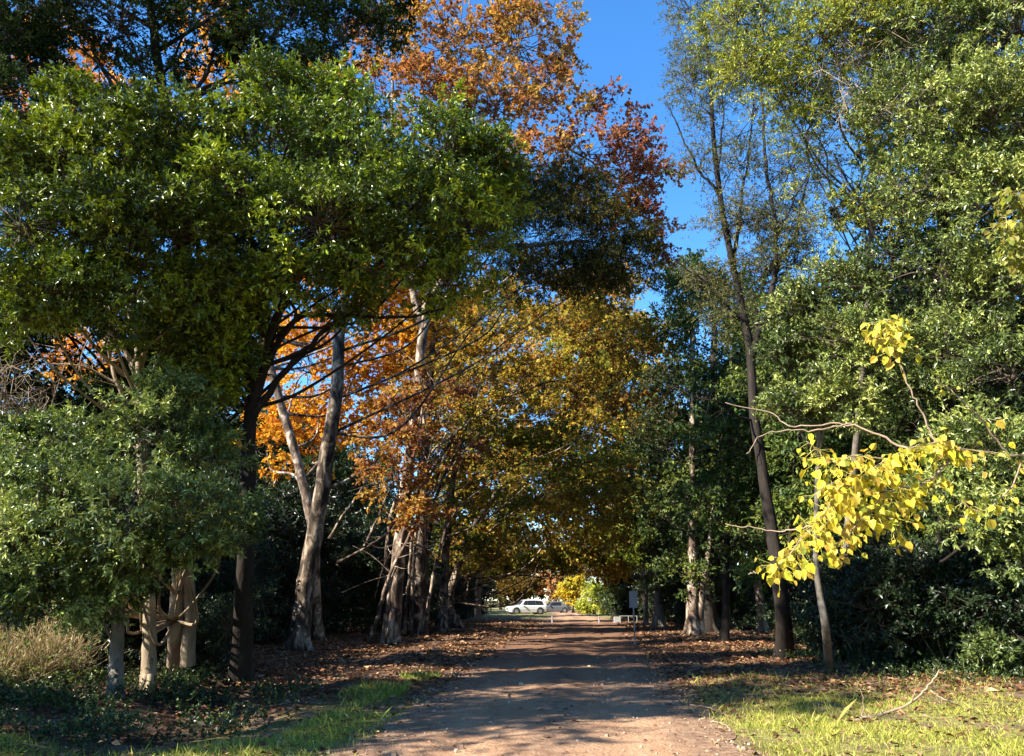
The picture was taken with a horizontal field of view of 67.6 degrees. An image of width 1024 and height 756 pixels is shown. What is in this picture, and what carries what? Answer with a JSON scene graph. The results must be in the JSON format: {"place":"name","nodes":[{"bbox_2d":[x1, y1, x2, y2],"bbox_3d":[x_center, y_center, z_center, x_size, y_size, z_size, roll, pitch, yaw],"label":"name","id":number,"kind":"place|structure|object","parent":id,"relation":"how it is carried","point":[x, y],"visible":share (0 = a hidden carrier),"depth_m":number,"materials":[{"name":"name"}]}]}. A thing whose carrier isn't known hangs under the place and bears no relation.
{"place":"outdoors","nodes":[
{"label":"outdoors","id":0,"kind":"place"},
{"bbox_2d":[0,601,1023,755],"bbox_3d":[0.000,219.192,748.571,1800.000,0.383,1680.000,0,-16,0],"label":"ground","id":1,"kind":"structure","parent":0,"point":[497,615],"depth_m":12.35,"materials":[{"name":"plant"}]},
{"bbox_2d":[0,358,67,418],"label":"shade tree","id":2,"kind":"object","parent":1,"relation":"on","point":[27,368],"visible":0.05,"depth_m":21.38,"materials":[{"name":"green plant"}]},
{"bbox_2d":[0,494,85,637],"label":"hedge shrub","id":3,"kind":"object","parent":1,"relation":"on","point":[39,609],"depth_m":19.03,"materials":[{"name":"green plant"}]},
{"bbox_2d":[0,323,120,614],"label":"bare shrub","id":4,"kind":"object","parent":1,"relation":"on","point":[3,395],"visible":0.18,"depth_m":15.79,"materials":[{"name":"brown plant"}]},
{"bbox_2d":[0,461,160,662],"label":"hedge shrub","id":5,"kind":"object","parent":1,"relation":"on","point":[122,502],"visible":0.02,"depth_m":19.05,"materials":[{"name":"green plant"}]},
{"bbox_2d":[10,351,153,478],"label":"background tree","id":6,"kind":"object","parent":1,"relation":"on","point":[42,380],"depth_m":50.60,"materials":[{"name":"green plant"}]},
{"bbox_2d":[0,597,171,689],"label":"dry reeds","id":7,"kind":"object","parent":1,"relation":"on","point":[30,658],"visible":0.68,"depth_m":14.33,"materials":[{"name":"beige plant"}]},
{"bbox_2d":[0,6,177,403],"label":"plane tree","id":8,"kind":"object","parent":1,"relation":"on","point":[68,340],"visible":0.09,"depth_m":38.84,"materials":[{"name":"orange plant"}]},
{"bbox_2d":[0,483,180,697],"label":"privet tree","id":9,"kind":"object","parent":1,"relation":"on","point":[116,651],"visible":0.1,"depth_m":13.07,"materials":[{"name":"green plant"}]},
{"bbox_2d":[41,364,158,494],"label":"shade tree","id":10,"kind":"object","parent":1,"relation":"on","point":[83,389],"visible":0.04,"depth_m":25.04,"materials":[{"name":"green plant"}]},
{"bbox_2d":[52,559,171,673],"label":"hedge shrub","id":11,"kind":"object","parent":1,"relation":"on","point":[129,641],"visible":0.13,"depth_m":17.10,"materials":[{"name":"green plant"}]},
{"bbox_2d":[0,60,259,693],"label":"privet tree","id":12,"kind":"object","parent":1,"relation":"on","point":[67,267],"visible":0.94,"depth_m":13.52,"materials":[{"name":"green plant"}]},
{"bbox_2d":[0,355,275,674],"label":"privet tree","id":13,"kind":"object","parent":1,"relation":"on","point":[132,544],"visible":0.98,"depth_m":11.90,"materials":[{"name":"green plant"}]},
{"bbox_2d":[120,426,216,480],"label":"background tree","id":14,"kind":"object","parent":1,"relation":"on","point":[157,455],"depth_m":44.68,"materials":[{"name":"green plant"}]},
{"bbox_2d":[158,589,253,674],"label":"hedge shrub","id":15,"kind":"object","parent":1,"relation":"on","point":[212,624],"visible":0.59,"depth_m":16.79,"materials":[{"name":"green plant"}]},
{"bbox_2d":[121,441,298,645],"bbox_3d":[-11.348,6.229,25.835,7.038,9.149,8.787,-10,-19,30],"label":"hedge shrub","id":16,"kind":"object","parent":1,"relation":"on","point":[236,474],"visible":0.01,"depth_m":29.00,"materials":[{"name":"green plant"}]},
{"bbox_2d":[134,537,287,670],"bbox_3d":[-7.586,5.774,18.570,3.844,4.003,3.079,2,-16,-5],"label":"hedge shrub","id":17,"kind":"object","parent":1,"relation":"on","point":[221,578],"visible":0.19,"depth_m":19.02,"materials":[{"name":"green plant"}]},
{"bbox_2d":[148,459,302,643],"bbox_3d":[-11.301,7.473,30.119,7.038,9.149,8.787,10,-19,-31],"label":"hedge shrub","id":18,"kind":"object","parent":1,"relation":"on","point":[278,541],"visible":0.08,"depth_m":29.03,"materials":[{"name":"green plant"}]},
{"bbox_2d":[0,0,489,663],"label":"evergreen tree","id":19,"kind":"object","parent":1,"relation":"on","point":[36,32],"visible":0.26,"depth_m":23.46,"materials":[{"name":"green plant"}]},
{"bbox_2d":[209,401,316,500],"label":"background tree","id":20,"kind":"object","parent":1,"relation":"on","point":[271,455],"depth_m":56.41,"materials":[{"name":"orange plant"}]},
{"bbox_2d":[241,702,289,707],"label":"fallen branch","id":21,"kind":"object","parent":1,"relation":"on","point":[260,705],"visible":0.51,"depth_m":12.49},
{"bbox_2d":[200,465,360,636],"bbox_3d":[-11.144,8.410,33.344,8.787,9.149,7.038,1,-16,-5],"label":"hedge shrub","id":22,"kind":"object","parent":1,"relation":"on","point":[337,555],"visible":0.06,"depth_m":33.22,"materials":[{"name":"green plant"}]},
{"bbox_2d":[208,396,365,529],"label":"background tree","id":23,"kind":"object","parent":1,"relation":"on","point":[339,476],"visible":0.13,"depth_m":52.42,"materials":[{"name":"green plant"}]},
{"bbox_2d":[258,469,376,633],"bbox_3d":[-9.955,9.236,36.185,7.038,9.149,8.787,-6,-17,21],"label":"hedge shrub","id":24,"kind":"object","parent":1,"relation":"on","point":[355,540],"visible":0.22,"depth_m":35.87,"materials":[{"name":"green plant"}]},
{"bbox_2d":[163,0,484,640],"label":"plane tree","id":25,"kind":"object","parent":1,"relation":"on","point":[289,430],"visible":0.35,"depth_m":37.63,"materials":[{"name":"orange plant"}]},
{"bbox_2d":[133,35,541,690],"bbox_3d":[-3.741,-0.403,14.384,7.802,12.776,5.712,-5,-17,17],"label":"privet tree","id":26,"kind":"object","parent":1,"relation":"on","point":[363,189],"visible":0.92,"depth_m":14.65,"materials":[{"name":"green plant"}]},
{"bbox_2d":[291,432,409,621],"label":"background tree","id":27,"kind":"object","parent":1,"relation":"on","point":[353,492],"visible":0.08,"depth_m":57.61,"materials":[{"name":"orange plant"}]},
{"bbox_2d":[343,445,416,608],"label":"background tree","id":28,"kind":"object","parent":1,"relation":"on","point":[391,493],"visible":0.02,"depth_m":69.95,"materials":[{"name":"orange plant"}]},
{"bbox_2d":[324,492,448,632],"bbox_3d":[-8.341,10.406,40.215,7.038,9.149,8.786,14,-21,-39],"label":"hedge shrub","id":29,"kind":"object","parent":1,"relation":"on","point":[356,613],"visible":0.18,"depth_m":39.57,"materials":[{"name":"green plant"}]},
{"bbox_2d":[350,517,465,627],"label":"hedge shrub","id":30,"kind":"object","parent":1,"relation":"on","point":[430,567],"visible":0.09,"depth_m":45.85,"materials":[{"name":"green plant"}]},
{"bbox_2d":[402,561,439,624],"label":"hedge shrub","id":31,"kind":"object","parent":1,"relation":"on","point":[431,612],"visible":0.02,"depth_m":49.59,"materials":[{"name":"green plant"}]},
{"bbox_2d":[426,557,451,621],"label":"hedge shrub","id":32,"kind":"object","parent":1,"relation":"on","point":[432,615],"visible":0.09,"depth_m":53.49,"materials":[{"name":"green plant"}]},
{"bbox_2d":[430,558,484,620],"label":"hedge shrub","id":33,"kind":"object","parent":1,"relation":"on","point":[458,589],"visible":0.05,"depth_m":59.88,"materials":[{"name":"green plant"}]},
{"bbox_2d":[456,555,482,617],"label":"hedge shrub","id":34,"kind":"object","parent":1,"relation":"on","point":[471,596],"visible":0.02,"depth_m":68.47,"materials":[{"name":"green plant"}]},
{"bbox_2d":[453,573,488,618],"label":"hedge shrub","id":35,"kind":"object","parent":1,"relation":"on","point":[460,607],"visible":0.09,"depth_m":65.42,"materials":[{"name":"green plant"}]},
{"bbox_2d":[283,137,678,653],"bbox_3d":[-0.946,-0.247,25.853,13.646,18.553,6.182,0,-16,0],"label":"plane tree","id":36,"kind":"object","parent":1,"relation":"on","point":[554,197],"visible":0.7,"depth_m":26.45,"materials":[{"name":"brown plant"}]},
{"bbox_2d":[468,570,499,615],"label":"hedge shrub","id":37,"kind":"object","parent":1,"relation":"on","point":[487,588],"visible":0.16,"depth_m":76.96,"materials":[{"name":"green plant"}]},
{"bbox_2d":[328,372,652,632],"bbox_3d":[-0.972,6.393,39.364,18.152,13.561,9.753,8,-18,-25],"label":"plane tree","id":38,"kind":"object","parent":1,"relation":"on","point":[520,438],"visible":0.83,"depth_m":39.93,"materials":[{"name":"brown plant"}]},
{"bbox_2d":[378,322,605,620],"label":"plane tree","id":39,"kind":"object","parent":1,"relation":"on","point":[477,610],"visible":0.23,"depth_m":59.32,"materials":[{"name":"orange plant"}]},
{"bbox_2d":[385,271,616,579],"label":"plane tree","id":40,"kind":"object","parent":1,"relation":"on","point":[526,428],"visible":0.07,"depth_m":81.97,"materials":[{"name":"orange plant"}]},
{"bbox_2d":[491,522,522,609],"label":"background tree","id":41,"kind":"object","parent":1,"relation":"on","point":[500,608],"visible":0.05,"depth_m":133.94,"materials":[{"name":"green plant"}]},
{"bbox_2d":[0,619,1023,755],"bbox_3d":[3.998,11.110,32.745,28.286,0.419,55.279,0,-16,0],"label":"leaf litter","id":42,"kind":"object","parent":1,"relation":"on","point":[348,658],"visible":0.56,"depth_m":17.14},
{"bbox_2d":[0,643,1023,752],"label":"undergrowth","id":43,"kind":"object","parent":1,"relation":"on","point":[171,682],"visible":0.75,"depth_m":11.82,"materials":[{"name":"green plant"}]},
{"bbox_2d":[336,0,695,647],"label":"plane tree","id":44,"kind":"object","parent":1,"relation":"on","point":[407,508],"visible":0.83,"depth_m":33.80,"materials":[{"name":"orange plant"}]},
{"bbox_2d":[488,573,545,607],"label":"tree","id":45,"kind":"object","parent":1,"relation":"on","point":[514,591],"visible":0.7,"depth_m":107.09,"materials":[{"name":"brown plant"}]},
{"bbox_2d":[360,239,687,635],"bbox_3d":[1.087,2.032,37.804,16.767,20.904,7.682,4,-17,-12],"label":"plane tree","id":46,"kind":"object","parent":1,"relation":"on","point":[419,611],"visible":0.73,"depth_m":37.76,"materials":[{"name":"brown plant"}]},
{"bbox_2d":[497,527,550,581],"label":"background tree","id":47,"kind":"object","parent":1,"relation":"on","point":[518,554],"visible":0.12,"depth_m":127.59,"materials":[{"name":"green plant"}]},
{"bbox_2d":[505,599,546,613],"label":"parked suv","id":48,"kind":"object","parent":1,"relation":"on","point":[533,606],"visible":0.92,"depth_m":88.08,"materials":[{"name":"white paint"}]},
{"bbox_2d":[527,570,565,611],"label":"tree","id":49,"kind":"object","parent":1,"relation":"on","point":[550,590],"visible":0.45,"depth_m":107.41,"materials":[{"name":"brown plant"}]},
{"bbox_2d":[428,440,665,628],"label":"plane tree","id":50,"kind":"object","parent":1,"relation":"on","point":[566,553],"visible":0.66,"depth_m":47.09,"materials":[{"name":"brown plant"}]},
{"bbox_2d":[535,526,569,581],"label":"background tree","id":51,"kind":"object","parent":1,"relation":"on","point":[561,527],"visible":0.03,"depth_m":141.42,"materials":[{"name":"green plant"}]},
{"bbox_2d":[544,601,570,612],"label":"parked car","id":52,"kind":"object","parent":1,"relation":"on","point":[560,607],"visible":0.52,"depth_m":98.92,"materials":[{"name":"grey paint"}]},
{"bbox_2d":[552,574,586,612],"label":"tree","id":53,"kind":"object","parent":1,"relation":"on","point":[569,592],"visible":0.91,"depth_m":99.49,"materials":[{"name":"yellow plant"}]},
{"bbox_2d":[555,529,607,600],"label":"background tree","id":54,"kind":"object","parent":1,"relation":"on","point":[585,573],"visible":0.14,"depth_m":122.14,"materials":[{"name":"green plant"}]},
{"bbox_2d":[574,578,611,614],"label":"tree","id":55,"kind":"object","parent":1,"relation":"on","point":[584,606],"visible":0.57,"depth_m":87.83,"materials":[{"name":"yellow plant"}]},
{"bbox_2d":[529,295,676,618],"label":"plane tree","id":56,"kind":"object","parent":1,"relation":"on","point":[604,362],"visible":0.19,"depth_m":63.07,"materials":[{"name":"yellow plant"}]},
{"bbox_2d":[581,522,633,584],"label":"background tree","id":57,"kind":"object","parent":1,"relation":"on","point":[588,579],"visible":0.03,"depth_m":137.35,"materials":[{"name":"green plant"}]},
{"bbox_2d":[538,253,681,551],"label":"plane tree","id":58,"kind":"object","parent":1,"relation":"on","point":[629,303],"visible":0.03,"depth_m":82.50,"materials":[{"name":"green plant"}]},
{"bbox_2d":[598,592,630,617],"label":"hedge shrub","id":59,"kind":"object","parent":1,"relation":"on","point":[608,608],"visible":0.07,"depth_m":70.38,"materials":[{"name":"green plant"}]},
{"bbox_2d":[614,617,620,622],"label":"concrete block","id":60,"kind":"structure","parent":1,"relation":"on","point":[617,619],"depth_m":54.91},
{"bbox_2d":[596,553,652,618],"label":"broadleaf tree","id":61,"kind":"object","parent":1,"relation":"on","point":[611,596],"visible":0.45,"depth_m":65.40,"materials":[{"name":"green plant"}]},
{"bbox_2d":[612,589,640,619],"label":"hedge shrub","id":62,"kind":"object","parent":1,"relation":"on","point":[628,610],"visible":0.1,"depth_m":64.79,"materials":[{"name":"green plant"}]},
{"bbox_2d":[599,524,665,624],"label":"broadleaf tree","id":63,"kind":"object","parent":1,"relation":"on","point":[635,562],"visible":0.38,"depth_m":51.91,"materials":[{"name":"green plant"}]},
{"bbox_2d":[595,507,669,575],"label":"background tree","id":64,"kind":"object","parent":1,"relation":"on","point":[618,551],"depth_m":87.60,"materials":[{"name":"green plant"}]},
{"bbox_2d":[629,591,637,644],"bbox_3d":[4.566,9.019,28.624,0.300,2.050,0.105,0,-16,0],"label":"sign post","id":65,"kind":"object","parent":1,"relation":"on","point":[633,599],"visible":0.95,"depth_m":28.76,"materials":[{"name":"grey metal"}]},
{"bbox_2d":[626,577,676,621],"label":"hedge shrub","id":66,"kind":"object","parent":1,"relation":"on","point":[650,604],"visible":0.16,"depth_m":56.43,"materials":[{"name":"green plant"}]},
{"bbox_2d":[607,358,722,626],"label":"broadleaf tree","id":67,"kind":"object","parent":1,"relation":"on","point":[658,618],"visible":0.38,"depth_m":46.23,"materials":[{"name":"green plant"}]},
{"bbox_2d":[658,573,686,627],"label":"hedge shrub","id":68,"kind":"object","parent":1,"relation":"on","point":[679,607],"visible":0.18,"depth_m":44.22,"materials":[{"name":"green plant"}]},
{"bbox_2d":[620,392,747,619],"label":"background tree","id":69,"kind":"object","parent":1,"relation":"on","point":[638,484],"visible":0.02,"depth_m":53.50,"materials":[{"name":"green plant"}]},
{"bbox_2d":[610,261,764,635],"bbox_3d":[9.016,2.960,36.815,8.402,18.257,7.093,-7,-17,21],"label":"broadleaf tree","id":70,"kind":"object","parent":1,"relation":"on","point":[694,625],"visible":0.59,"depth_m":36.89,"materials":[{"name":"green plant"}]},
{"bbox_2d":[663,581,717,623],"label":"hedge shrub","id":71,"kind":"object","parent":1,"relation":"on","point":[668,607],"visible":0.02,"depth_m":49.30,"materials":[{"name":"green plant"}]},
{"bbox_2d":[639,446,768,625],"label":"background tree","id":72,"kind":"object","parent":1,"relation":"on","point":[656,544],"visible":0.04,"depth_m":46.27,"materials":[{"name":"green plant"}]},
{"bbox_2d":[620,247,821,631],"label":"broadleaf tree","id":73,"kind":"object","parent":1,"relation":"on","point":[710,616],"visible":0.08,"depth_m":53.59,"materials":[{"name":"green plant"}]},
{"bbox_2d":[677,562,774,629],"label":"hedge shrub","id":74,"kind":"object","parent":1,"relation":"on","point":[748,615],"visible":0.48,"depth_m":40.17,"materials":[{"name":"green plant"}]},
{"bbox_2d":[644,356,808,631],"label":"background tree","id":75,"kind":"object","parent":1,"relation":"on","point":[763,626],"visible":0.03,"depth_m":38.38,"materials":[{"name":"green plant"}]},
{"bbox_2d":[720,564,774,624],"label":"hedge shrub","id":76,"kind":"object","parent":1,"relation":"on","point":[769,594],"visible":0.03,"depth_m":47.28,"materials":[{"name":"green plant"}]},
{"bbox_2d":[652,0,862,660],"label":"sparse tree","id":77,"kind":"object","parent":1,"relation":"on","point":[784,638],"visible":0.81,"depth_m":23.03,"materials":[{"name":"green plant"}]},
{"bbox_2d":[666,279,854,640],"bbox_3d":[9.144,2.979,28.843,7.250,13.710,5.742,0,-16,0],"label":"broadleaf tree","id":78,"kind":"object","parent":1,"relation":"on","point":[726,531],"visible":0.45,"depth_m":28.16,"materials":[{"name":"green plant"}]},
{"bbox_2d":[758,547,822,644],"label":"hedge shrub","id":79,"kind":"object","parent":1,"relation":"on","point":[770,615],"visible":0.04,"depth_m":28.14,"materials":[{"name":"green plant"}]},
{"bbox_2d":[702,347,881,618],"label":"broadleaf tree","id":80,"kind":"object","parent":1,"relation":"on","point":[792,508],"visible":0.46,"depth_m":23.86,"materials":[{"name":"green plant"}]},
{"bbox_2d":[681,294,935,563],"bbox_3d":[12.434,2.865,29.973,11.525,14.756,10.674,0,-16,0],"label":"background tree","id":81,"kind":"object","parent":1,"relation":"on","point":[737,358],"visible":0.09,"depth_m":30.03,"materials":[{"name":"green plant"}]},
{"bbox_2d":[697,349,934,559],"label":"background tree","id":82,"kind":"object","parent":1,"relation":"on","point":[722,449],"depth_m":36.63,"materials":[{"name":"green plant"}]},
{"bbox_2d":[677,0,972,661],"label":"feathery tree","id":83,"kind":"object","parent":1,"relation":"on","point":[840,15],"visible":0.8,"depth_m":17.07,"materials":[{"name":"green plant"}]},
{"bbox_2d":[771,530,908,663],"bbox_3d":[9.390,6.284,21.269,4.430,4.590,5.019,1,-16,-3],"label":"hedge shrub","id":84,"kind":"object","parent":1,"relation":"on","point":[816,643],"visible":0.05,"depth_m":20.52,"materials":[{"name":"green plant"}]},
{"bbox_2d":[789,543,910,648],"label":"hedge shrub","id":85,"kind":"object","parent":1,"relation":"on","point":[799,609],"depth_m":24.42,"materials":[{"name":"green plant"}]},
{"bbox_2d":[746,232,958,671],"bbox_3d":[6.724,1.569,15.784,3.500,9.359,4.756,8,-18,-25],"label":"privet tree","id":86,"kind":"object","parent":1,"relation":"on","point":[792,341],"visible":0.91,"depth_m":15.78,"materials":[{"name":"green plant"}]},
{"bbox_2d":[855,684,863,715],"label":"fallen branch","id":87,"kind":"object","parent":1,"relation":"on","point":[862,699],"visible":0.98,"depth_m":10.75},
{"bbox_2d":[725,187,1023,596],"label":"mulberry tree","id":88,"kind":"object","parent":1,"relation":"on","point":[846,500],"visible":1,"depth_m":6.07,"materials":[{"name":"yellow plant"}]},
{"bbox_2d":[787,518,966,668],"bbox_3d":[8.754,5.510,18.366,4.028,4.173,4.563,0,-16,0],"label":"hedge shrub","id":89,"kind":"object","parent":1,"relation":"on","point":[849,592],"visible":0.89,"depth_m":17.76,"materials":[{"name":"green plant"}]},
{"bbox_2d":[851,670,939,721],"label":"fallen branch","id":90,"kind":"object","parent":1,"relation":"on","point":[913,700],"visible":0.92,"depth_m":10.79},
{"bbox_2d":[792,0,1023,592],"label":"privet tree","id":91,"kind":"object","parent":1,"relation":"on","point":[985,167],"visible":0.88,"depth_m":14.64,"materials":[{"name":"green plant"}]},
{"bbox_2d":[792,388,1023,558],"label":"broadleaf tree","id":92,"kind":"object","parent":1,"relation":"on","point":[913,531],"visible":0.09,"depth_m":23.40,"materials":[{"name":"green plant"}]},
{"bbox_2d":[822,0,1023,511],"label":"evergreen tree","id":93,"kind":"object","parent":1,"relation":"on","point":[912,419],"visible":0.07,"depth_m":19.93,"materials":[{"name":"green plant"}]},
{"bbox_2d":[829,248,1021,548],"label":"background tree","id":94,"kind":"object","parent":1,"relation":"on","point":[893,299],"visible":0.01,"depth_m":33.23,"materials":[{"name":"green plant"}]},
{"bbox_2d":[831,238,1023,543],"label":"background tree","id":95,"kind":"object","parent":1,"relation":"on","point":[893,311],"visible":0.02,"depth_m":25.39,"materials":[{"name":"green plant"}]},
{"bbox_2d":[898,635,958,670],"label":"leafy shrub","id":96,"kind":"object","parent":1,"relation":"on","point":[936,649],"visible":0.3,"depth_m":17.92,"materials":[{"name":"green plant"}]},
{"bbox_2d":[842,536,1023,670],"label":"hedge shrub","id":97,"kind":"object","parent":1,"relation":"on","point":[956,606],"visible":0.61,"depth_m":17.05,"materials":[{"name":"green plant"}]},
{"bbox_2d":[882,507,1023,671],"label":"hedge shrub","id":98,"kind":"object","parent":1,"relation":"on","point":[958,558],"visible":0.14,"depth_m":17.65,"materials":[{"name":"green plant"}]},
{"bbox_2d":[930,690,978,711],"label":"fallen branch","id":99,"kind":"object","parent":1,"relation":"on","point":[937,694],"visible":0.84,"depth_m":11.18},
{"bbox_2d":[940,553,1023,673],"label":"hedge shrub","id":100,"kind":"object","parent":1,"relation":"on","point":[1004,614],"visible":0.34,"depth_m":16.30,"materials":[{"name":"green plant"}]},
{"bbox_2d":[955,623,1023,676],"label":"leafy shrub","id":101,"kind":"object","parent":1,"relation":"on","point":[989,647],"visible":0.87,"depth_m":15.72,"materials":[{"name":"green plant"}]},
{"bbox_2d":[0,667,1023,755],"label":"grass","id":102,"kind":"structure","parent":0,"point":[996,744],"depth_m":9.76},
{"bbox_2d":[0,0,1023,600],"label":"sky","id":103,"kind":"structure","parent":0,"point":[620,37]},
{"bbox_2d":[330,609,767,755],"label":"dirt road","id":104,"kind":"structure","parent":0,"point":[524,733],"depth_m":11.40,"materials":[{"name":"soil"}]},
{"bbox_2d":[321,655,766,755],"bbox_3d":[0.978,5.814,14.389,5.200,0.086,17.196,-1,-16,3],"label":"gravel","id":105,"kind":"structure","parent":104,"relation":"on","point":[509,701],"depth_m":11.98,"materials":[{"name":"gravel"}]},
{"bbox_2d":[689,702,728,715],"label":"fallen branch","id":106,"kind":"object","parent":104,"relation":"on","point":[708,707],"visible":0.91,"depth_m":11.59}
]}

